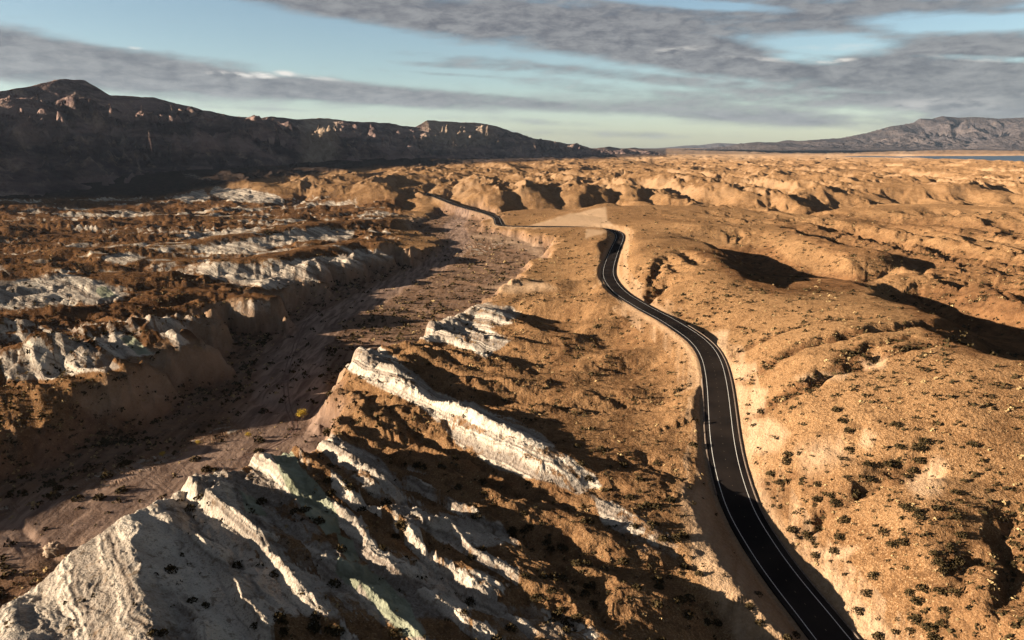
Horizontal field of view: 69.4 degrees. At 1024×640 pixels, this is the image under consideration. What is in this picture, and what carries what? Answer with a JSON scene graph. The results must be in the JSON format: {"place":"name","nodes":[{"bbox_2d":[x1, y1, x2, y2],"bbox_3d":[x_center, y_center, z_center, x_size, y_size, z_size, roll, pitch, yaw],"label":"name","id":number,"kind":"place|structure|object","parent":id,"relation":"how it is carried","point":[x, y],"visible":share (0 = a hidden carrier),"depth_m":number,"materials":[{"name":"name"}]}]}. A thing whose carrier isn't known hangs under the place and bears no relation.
{"place":"outdoors","nodes":[
{"label":"outdoors","id":0,"kind":"place"},
{"bbox_2d":[0,79,676,196],"bbox_3d":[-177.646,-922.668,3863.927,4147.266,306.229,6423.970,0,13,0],"label":"mountain range","id":1,"kind":"structure","parent":0,"point":[58,135],"depth_m":1852.40,"materials":[{"name":"stone"}]},
{"bbox_2d":[0,148,1023,639],"bbox_3d":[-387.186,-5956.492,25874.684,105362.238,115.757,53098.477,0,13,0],"label":"desert ground","id":2,"kind":"structure","parent":0,"point":[122,554],"depth_m":259.25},
{"bbox_2d":[43,479,57,487],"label":"desert shrub","id":3,"kind":"object","parent":2,"relation":"on","point":[53,482],"visible":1,"depth_m":225.77,"materials":[{"name":"green plant"}]},
{"bbox_2d":[45,490,60,499],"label":"desert shrub","id":4,"kind":"object","parent":2,"relation":"on","point":[54,493],"visible":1,"depth_m":219.27,"materials":[{"name":"green plant"}]},
{"bbox_2d":[42,541,65,557],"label":"boulder","id":5,"kind":"object","parent":2,"relation":"on","point":[54,549],"visible":0.95,"depth_m":189.27,"materials":[{"name":"beige stone"}]},
{"bbox_2d":[52,484,63,491],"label":"desert shrub","id":6,"kind":"object","parent":2,"relation":"on","point":[58,487],"visible":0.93,"depth_m":223.55,"materials":[{"name":"green plant"}]},
{"bbox_2d":[70,494,84,501],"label":"desert shrub","id":7,"kind":"object","parent":2,"relation":"on","point":[77,497],"visible":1,"depth_m":218.31,"materials":[{"name":"green plant"}]},
{"bbox_2d":[92,492,106,500],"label":"desert shrub","id":8,"kind":"object","parent":2,"relation":"on","point":[98,495],"visible":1,"depth_m":218.53,"materials":[{"name":"green plant"}]},
{"bbox_2d":[100,470,112,479],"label":"desert shrub","id":9,"kind":"object","parent":2,"relation":"on","point":[105,473],"visible":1,"depth_m":232.06,"materials":[{"name":"green plant"}]},
{"bbox_2d":[114,486,127,493],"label":"desert shrub","id":10,"kind":"object","parent":2,"relation":"on","point":[117,490],"visible":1,"depth_m":223.00,"materials":[{"name":"green plant"}]},
{"bbox_2d":[146,628,158,636],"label":"desert shrub","id":11,"kind":"object","parent":2,"relation":"on","point":[152,630],"visible":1,"depth_m":109.28,"materials":[{"name":"green plant"}]},
{"bbox_2d":[158,628,168,636],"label":"desert shrub","id":12,"kind":"object","parent":2,"relation":"on","point":[162,631],"visible":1,"depth_m":110.21,"materials":[{"name":"green plant"}]},
{"bbox_2d":[164,564,178,573],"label":"desert shrub","id":13,"kind":"object","parent":2,"relation":"on","point":[169,568],"visible":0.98,"depth_m":131.64,"materials":[{"name":"green plant"}]},
{"bbox_2d":[184,504,195,511],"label":"desert shrub","id":14,"kind":"object","parent":2,"relation":"on","point":[191,507],"visible":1,"depth_m":160.11,"materials":[{"name":"green plant"}]},
{"bbox_2d":[186,596,197,603],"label":"desert shrub","id":15,"kind":"object","parent":2,"relation":"on","point":[189,599],"visible":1,"depth_m":124.48,"materials":[{"name":"green plant"}]},
{"bbox_2d":[193,493,203,501],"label":"desert shrub","id":16,"kind":"object","parent":2,"relation":"on","point":[200,495],"visible":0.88,"depth_m":163.36,"materials":[{"name":"green plant"}]},
{"bbox_2d":[201,464,212,471],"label":"desert shrub","id":17,"kind":"object","parent":2,"relation":"on","point":[205,467],"visible":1,"depth_m":236.52,"materials":[{"name":"green plant"}]},
{"bbox_2d":[232,560,242,568],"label":"desert shrub","id":18,"kind":"object","parent":2,"relation":"on","point":[239,564],"visible":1,"depth_m":141.31,"materials":[{"name":"green plant"}]},
{"bbox_2d":[254,436,265,443],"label":"desert shrub","id":19,"kind":"object","parent":2,"relation":"on","point":[260,439],"visible":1,"depth_m":260.14,"materials":[{"name":"green plant"}]},
{"bbox_2d":[256,497,267,504],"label":"desert shrub","id":20,"kind":"object","parent":2,"relation":"on","point":[263,499],"visible":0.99,"depth_m":168.81,"materials":[{"name":"green plant"}]},
{"bbox_2d":[273,610,286,621],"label":"desert shrub","id":21,"kind":"object","parent":2,"relation":"on","point":[277,614],"visible":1,"depth_m":121.18,"materials":[{"name":"green plant"}]},
{"bbox_2d":[238,287,358,459],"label":"wheel track","id":22,"kind":"structure","parent":2,"relation":"on","point":[288,383],"depth_m":317.49,"materials":[{"name":"brown soil"}]},
{"bbox_2d":[295,409,307,417],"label":"desert tree","id":23,"kind":"object","parent":2,"relation":"on","point":[301,413],"visible":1,"depth_m":280.93,"materials":[{"name":"yellow plant"}]},
{"bbox_2d":[299,505,309,512],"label":"desert shrub","id":24,"kind":"object","parent":2,"relation":"on","point":[303,509],"visible":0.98,"depth_m":160.33,"materials":[{"name":"green plant"}]},
{"bbox_2d":[306,621,321,633],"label":"desert shrub","id":25,"kind":"object","parent":2,"relation":"on","point":[317,627],"visible":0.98,"depth_m":121.88,"materials":[{"name":"green plant"}]},
{"bbox_2d":[308,610,320,620],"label":"desert shrub","id":26,"kind":"object","parent":2,"relation":"on","point":[315,613],"visible":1,"depth_m":124.19,"materials":[{"name":"green plant"}]},
{"bbox_2d":[313,516,324,524],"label":"desert shrub","id":27,"kind":"object","parent":2,"relation":"on","point":[318,520],"visible":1,"depth_m":155.77,"materials":[{"name":"green plant"}]},
{"bbox_2d":[323,624,333,633],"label":"desert shrub","id":28,"kind":"object","parent":2,"relation":"on","point":[327,627],"visible":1,"depth_m":121.04,"materials":[{"name":"green plant"}]},
{"bbox_2d":[325,488,336,495],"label":"desert shrub","id":29,"kind":"object","parent":2,"relation":"on","point":[330,491],"visible":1,"depth_m":171.63,"materials":[{"name":"green plant"}]},
{"bbox_2d":[326,578,340,587],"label":"desert shrub","id":30,"kind":"object","parent":2,"relation":"on","point":[334,582],"visible":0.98,"depth_m":134.19,"materials":[{"name":"green plant"}]},
{"bbox_2d":[330,625,344,636],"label":"desert shrub","id":31,"kind":"object","parent":2,"relation":"on","point":[339,631],"visible":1,"depth_m":120.94,"materials":[{"name":"green plant"}]},
{"bbox_2d":[333,544,346,552],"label":"desert shrub","id":32,"kind":"object","parent":2,"relation":"on","point":[342,546],"visible":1,"depth_m":148.42,"materials":[{"name":"green plant"}]},
{"bbox_2d":[344,483,355,491],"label":"desert shrub","id":33,"kind":"object","parent":2,"relation":"on","point":[348,487],"visible":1,"depth_m":171.74,"materials":[{"name":"green plant"}]},
{"bbox_2d":[388,627,402,637],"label":"desert shrub","id":34,"kind":"object","parent":2,"relation":"on","point":[396,630],"visible":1,"depth_m":121.97,"materials":[{"name":"green plant"}]},
{"bbox_2d":[460,609,469,616],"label":"desert shrub","id":35,"kind":"object","parent":2,"relation":"on","point":[464,612],"visible":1,"depth_m":128.14,"materials":[{"name":"green plant"}]},
{"bbox_2d":[464,596,475,605],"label":"desert shrub","id":36,"kind":"object","parent":2,"relation":"on","point":[468,601],"visible":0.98,"depth_m":138.56,"materials":[{"name":"green plant"}]},
{"bbox_2d":[471,511,481,519],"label":"desert shrub","id":37,"kind":"object","parent":2,"relation":"on","point":[475,515],"visible":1,"depth_m":169.44,"materials":[{"name":"green plant"}]},
{"bbox_2d":[504,622,516,631],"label":"desert shrub","id":38,"kind":"object","parent":2,"relation":"on","point":[513,627],"visible":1,"depth_m":127.68,"materials":[{"name":"green plant"}]},
{"bbox_2d":[0,209,1023,639],"bbox_3d":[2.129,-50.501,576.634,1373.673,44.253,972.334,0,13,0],"label":"scrub","id":39,"kind":"object","parent":2,"relation":"on","point":[104,441],"visible":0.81,"depth_m":260.15,"materials":[{"name":"green plant"}]},
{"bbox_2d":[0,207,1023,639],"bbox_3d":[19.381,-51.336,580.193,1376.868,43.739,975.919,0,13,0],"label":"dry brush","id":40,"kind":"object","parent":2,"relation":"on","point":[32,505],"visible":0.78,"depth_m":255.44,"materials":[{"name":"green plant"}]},
{"bbox_2d":[530,593,542,601],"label":"desert shrub","id":41,"kind":"object","parent":2,"relation":"on","point":[536,596],"visible":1,"depth_m":139.24,"materials":[{"name":"green plant"}]},
{"bbox_2d":[549,572,559,580],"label":"desert shrub","id":42,"kind":"object","parent":2,"relation":"on","point":[553,576],"visible":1,"depth_m":144.47,"materials":[{"name":"green plant"}]},
{"bbox_2d":[551,609,563,619],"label":"desert shrub","id":43,"kind":"object","parent":2,"relation":"on","point":[557,614],"visible":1,"depth_m":136.16,"materials":[{"name":"green plant"}]},
{"bbox_2d":[557,543,567,551],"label":"desert shrub","id":44,"kind":"object","parent":2,"relation":"on","point":[564,547],"visible":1,"depth_m":162.43,"materials":[{"name":"green plant"}]},
{"bbox_2d":[557,573,568,581],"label":"desert shrub","id":45,"kind":"object","parent":2,"relation":"on","point":[564,576],"visible":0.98,"depth_m":145.80,"materials":[{"name":"green plant"}]},
{"bbox_2d":[560,616,573,626],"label":"desert shrub","id":46,"kind":"object","parent":2,"relation":"on","point":[565,620],"visible":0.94,"depth_m":134.51,"materials":[{"name":"green plant"}]},
{"bbox_2d":[570,558,582,566],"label":"desert shrub","id":47,"kind":"object","parent":2,"relation":"on","point":[572,563],"visible":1,"depth_m":151.18,"materials":[{"name":"green plant"}]},
{"bbox_2d":[571,612,583,622],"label":"desert shrub","id":48,"kind":"object","parent":2,"relation":"on","point":[579,615],"visible":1,"depth_m":134.73,"materials":[{"name":"green plant"}]},
{"bbox_2d":[579,589,590,596],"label":"desert shrub","id":49,"kind":"object","parent":2,"relation":"on","point":[584,591],"visible":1,"depth_m":142.34,"materials":[{"name":"green plant"}]},
{"bbox_2d":[582,559,592,566],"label":"desert shrub","id":50,"kind":"object","parent":2,"relation":"on","point":[587,562],"visible":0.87,"depth_m":154.74,"materials":[{"name":"green plant"}]},
{"bbox_2d":[586,581,595,589],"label":"desert shrub","id":51,"kind":"object","parent":2,"relation":"on","point":[588,584],"visible":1,"depth_m":146.55,"materials":[{"name":"green plant"}]},
{"bbox_2d":[617,557,628,564],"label":"desert shrub","id":52,"kind":"object","parent":2,"relation":"on","point":[621,560],"visible":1,"depth_m":155.24,"materials":[{"name":"green plant"}]},
{"bbox_2d":[647,520,656,526],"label":"desert shrub","id":53,"kind":"object","parent":2,"relation":"on","point":[654,522],"visible":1,"depth_m":169.65,"materials":[{"name":"green plant"}]},
{"bbox_2d":[651,599,663,608],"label":"desert shrub","id":54,"kind":"object","parent":2,"relation":"on","point":[659,603],"visible":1,"depth_m":139.68,"materials":[{"name":"green plant"}]},
{"bbox_2d":[652,575,663,582],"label":"desert shrub","id":55,"kind":"object","parent":2,"relation":"on","point":[657,578],"visible":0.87,"depth_m":151.40,"materials":[{"name":"green plant"}]},
{"bbox_2d":[657,535,668,541],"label":"desert shrub","id":56,"kind":"object","parent":2,"relation":"on","point":[664,537],"visible":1,"depth_m":164.62,"materials":[{"name":"green plant"}]},
{"bbox_2d":[670,533,681,542],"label":"desert shrub","id":57,"kind":"object","parent":2,"relation":"on","point":[675,536],"visible":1,"depth_m":164.94,"materials":[{"name":"green plant"}]},
{"bbox_2d":[677,595,687,604],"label":"desert shrub","id":58,"kind":"object","parent":2,"relation":"on","point":[680,597],"visible":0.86,"depth_m":144.29,"materials":[{"name":"green plant"}]},
{"bbox_2d":[678,530,689,538],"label":"desert shrub","id":59,"kind":"object","parent":2,"relation":"on","point":[684,534],"visible":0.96,"depth_m":166.60,"materials":[{"name":"green plant"}]},
{"bbox_2d":[682,609,693,619],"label":"desert shrub","id":60,"kind":"object","parent":2,"relation":"on","point":[689,613],"visible":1,"depth_m":140.14,"materials":[{"name":"green plant"}]},
{"bbox_2d":[684,593,695,602],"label":"desert shrub","id":61,"kind":"object","parent":2,"relation":"on","point":[691,595],"visible":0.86,"depth_m":146.66,"materials":[{"name":"green plant"}]},
{"bbox_2d":[712,619,722,626],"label":"desert shrub","id":62,"kind":"object","parent":2,"relation":"on","point":[716,624],"visible":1,"depth_m":145.51,"materials":[{"name":"green plant"}]},
{"bbox_2d":[745,602,754,609],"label":"desert shrub","id":63,"kind":"object","parent":2,"relation":"on","point":[749,606],"visible":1,"depth_m":145.70,"materials":[{"name":"green plant"}]},
{"bbox_2d":[786,525,797,532],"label":"desert shrub","id":64,"kind":"object","parent":2,"relation":"on","point":[792,528],"visible":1,"depth_m":176.59,"materials":[{"name":"green plant"}]},
{"bbox_2d":[828,546,839,554],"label":"desert shrub","id":65,"kind":"object","parent":2,"relation":"on","point":[832,550],"visible":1,"depth_m":164.74,"materials":[{"name":"green plant"}]},
{"bbox_2d":[829,498,840,505],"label":"desert shrub","id":66,"kind":"object","parent":2,"relation":"on","point":[831,501],"visible":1,"depth_m":175.97,"materials":[{"name":"green plant"}]},
{"bbox_2d":[833,532,843,540],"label":"desert shrub","id":67,"kind":"object","parent":2,"relation":"on","point":[835,536],"visible":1,"depth_m":166.79,"materials":[{"name":"green plant"}]},
{"bbox_2d":[851,606,863,615],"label":"desert shrub","id":68,"kind":"object","parent":2,"relation":"on","point":[859,610],"visible":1,"depth_m":149.64,"materials":[{"name":"green plant"}]},
{"bbox_2d":[860,589,871,597],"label":"desert shrub","id":69,"kind":"object","parent":2,"relation":"on","point":[865,593],"visible":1,"depth_m":151.63,"materials":[{"name":"green plant"}]},
{"bbox_2d":[862,460,873,466],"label":"desert shrub","id":70,"kind":"object","parent":2,"relation":"on","point":[867,462],"visible":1,"depth_m":181.67,"materials":[{"name":"green plant"}]},
{"bbox_2d":[867,571,879,580],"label":"desert shrub","id":71,"kind":"object","parent":2,"relation":"on","point":[872,574],"visible":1,"depth_m":153.80,"materials":[{"name":"green plant"}]},
{"bbox_2d":[871,631,884,639],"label":"desert shrub","id":72,"kind":"object","parent":2,"relation":"on","point":[876,634],"visible":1,"depth_m":143.01,"materials":[{"name":"green plant"}]},
{"bbox_2d":[885,540,897,548],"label":"desert shrub","id":73,"kind":"object","parent":2,"relation":"on","point":[892,543],"visible":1,"depth_m":157.23,"materials":[{"name":"green plant"}]},
{"bbox_2d":[894,537,906,545],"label":"desert shrub","id":74,"kind":"object","parent":2,"relation":"on","point":[902,543],"visible":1,"depth_m":156.48,"materials":[{"name":"green plant"}]},
{"bbox_2d":[904,588,915,597],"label":"desert shrub","id":75,"kind":"object","parent":2,"relation":"on","point":[910,593],"visible":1,"depth_m":146.19,"materials":[{"name":"green plant"}]},
{"bbox_2d":[906,466,918,473],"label":"desert shrub","id":76,"kind":"object","parent":2,"relation":"on","point":[914,470],"visible":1,"depth_m":180.01,"materials":[{"name":"green plant"}]},
{"bbox_2d":[907,613,920,625],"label":"desert shrub","id":77,"kind":"object","parent":2,"relation":"on","point":[914,619],"visible":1,"depth_m":141.19,"materials":[{"name":"green plant"}]},
{"bbox_2d":[910,596,922,605],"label":"desert shrub","id":78,"kind":"object","parent":2,"relation":"on","point":[916,599],"visible":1,"depth_m":143.73,"materials":[{"name":"green plant"}]},
{"bbox_2d":[910,507,922,514],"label":"desert shrub","id":79,"kind":"object","parent":2,"relation":"on","point":[917,509],"visible":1,"depth_m":161.51,"materials":[{"name":"green plant"}]},
{"bbox_2d":[911,513,924,520],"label":"desert shrub","id":80,"kind":"object","parent":2,"relation":"on","point":[918,515],"visible":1,"depth_m":159.91,"materials":[{"name":"green plant"}]},
{"bbox_2d":[914,456,926,464],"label":"desert shrub","id":81,"kind":"object","parent":2,"relation":"on","point":[918,461],"visible":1,"depth_m":180.53,"materials":[{"name":"green plant"}]},
{"bbox_2d":[915,584,926,593],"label":"desert shrub","id":82,"kind":"object","parent":2,"relation":"on","point":[922,587],"visible":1,"depth_m":145.23,"materials":[{"name":"green plant"}]},
{"bbox_2d":[918,437,929,444],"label":"desert shrub","id":83,"kind":"object","parent":2,"relation":"on","point":[921,440],"visible":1,"depth_m":183.25,"materials":[{"name":"green plant"}]},
{"bbox_2d":[920,622,931,631],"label":"desert shrub","id":84,"kind":"object","parent":2,"relation":"on","point":[924,625],"visible":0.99,"depth_m":138.88,"materials":[{"name":"green plant"}]},
{"bbox_2d":[926,623,938,632],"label":"desert shrub","id":85,"kind":"object","parent":2,"relation":"on","point":[933,626],"visible":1,"depth_m":138.15,"materials":[{"name":"green plant"}]},
{"bbox_2d":[928,549,940,556],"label":"desert shrub","id":86,"kind":"object","parent":2,"relation":"on","point":[935,552],"visible":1,"depth_m":150.47,"materials":[{"name":"green plant"}]},
{"bbox_2d":[931,557,945,566],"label":"desert shrub","id":87,"kind":"object","parent":2,"relation":"on","point":[939,561],"visible":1,"depth_m":148.17,"materials":[{"name":"green plant"}]},
{"bbox_2d":[933,587,946,594],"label":"desert shrub","id":88,"kind":"object","parent":2,"relation":"on","point":[937,590],"visible":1,"depth_m":142.93,"materials":[{"name":"green plant"}]},
{"bbox_2d":[935,618,949,628],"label":"desert shrub","id":89,"kind":"object","parent":2,"relation":"on","point":[941,623],"visible":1,"depth_m":137.71,"materials":[{"name":"green plant"}]},
{"bbox_2d":[937,567,948,574],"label":"desert shrub","id":90,"kind":"object","parent":2,"relation":"on","point":[944,569],"visible":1,"depth_m":146.54,"materials":[{"name":"green plant"}]},
{"bbox_2d":[937,606,950,615],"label":"desert shrub","id":91,"kind":"object","parent":2,"relation":"on","point":[944,608],"visible":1,"depth_m":139.35,"materials":[{"name":"green plant"}]},
{"bbox_2d":[943,542,954,549],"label":"desert shrub","id":92,"kind":"object","parent":2,"relation":"on","point":[949,545],"visible":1,"depth_m":152.70,"materials":[{"name":"green plant"}]},
{"bbox_2d":[946,563,957,571],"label":"desert shrub","id":93,"kind":"object","parent":2,"relation":"on","point":[948,567],"visible":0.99,"depth_m":147.87,"materials":[{"name":"green plant"}]},
{"bbox_2d":[948,587,962,597],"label":"desert shrub","id":94,"kind":"object","parent":2,"relation":"on","point":[951,590],"visible":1,"depth_m":141.12,"materials":[{"name":"green plant"}]},
{"bbox_2d":[951,513,963,520],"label":"desert shrub","id":95,"kind":"object","parent":2,"relation":"on","point":[955,515],"visible":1,"depth_m":159.27,"materials":[{"name":"green plant"}]},
{"bbox_2d":[955,556,965,564],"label":"desert shrub","id":96,"kind":"object","parent":2,"relation":"on","point":[961,560],"visible":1,"depth_m":148.97,"materials":[{"name":"green plant"}]},
{"bbox_2d":[957,531,968,538],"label":"desert shrub","id":97,"kind":"object","parent":2,"relation":"on","point":[961,533],"visible":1,"depth_m":155.44,"materials":[{"name":"green plant"}]},
{"bbox_2d":[966,440,978,447],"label":"desert shrub","id":98,"kind":"object","parent":2,"relation":"on","point":[972,443],"visible":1,"depth_m":179.38,"materials":[{"name":"green plant"}]},
{"bbox_2d":[0,0,1023,147],"label":"sky","id":99,"kind":"structure","parent":0,"point":[588,73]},
{"bbox_2d":[425,192,860,639],"bbox_3d":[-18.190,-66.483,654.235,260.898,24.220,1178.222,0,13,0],"label":"road","id":100,"kind":"structure","parent":0,"point":[814,614],"depth_m":196.71,"materials":[{"name":"black asphalt"}]},
{"bbox_2d":[666,143,733,147],"bbox_3d":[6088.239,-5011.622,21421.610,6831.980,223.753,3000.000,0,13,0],"label":"distant ridge","id":101,"kind":"structure","parent":0,"point":[713,145],"depth_m":21098.67,"materials":[{"name":"grey stone"}]},
{"bbox_2d":[685,116,1023,150],"bbox_3d":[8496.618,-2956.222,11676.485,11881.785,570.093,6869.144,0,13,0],"label":"mountain range","id":102,"kind":"structure","parent":0,"point":[946,133],"depth_m":10981.39,"materials":[{"name":"grey stone"}]},
{"bbox_2d":[844,156,1023,161],"bbox_3d":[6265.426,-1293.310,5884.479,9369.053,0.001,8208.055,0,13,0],"label":"lake","id":103,"kind":"structure","parent":0,"point":[1011,158],"depth_m":5890.25,"materials":[{"name":"blue liquid"}]},
{"bbox_2d":[958,134,1023,150],"bbox_3d":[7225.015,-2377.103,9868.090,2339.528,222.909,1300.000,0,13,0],"label":"foothill","id":104,"kind":"structure","parent":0,"point":[1010,143],"depth_m":9747.48,"materials":[{"name":"grey stone"}]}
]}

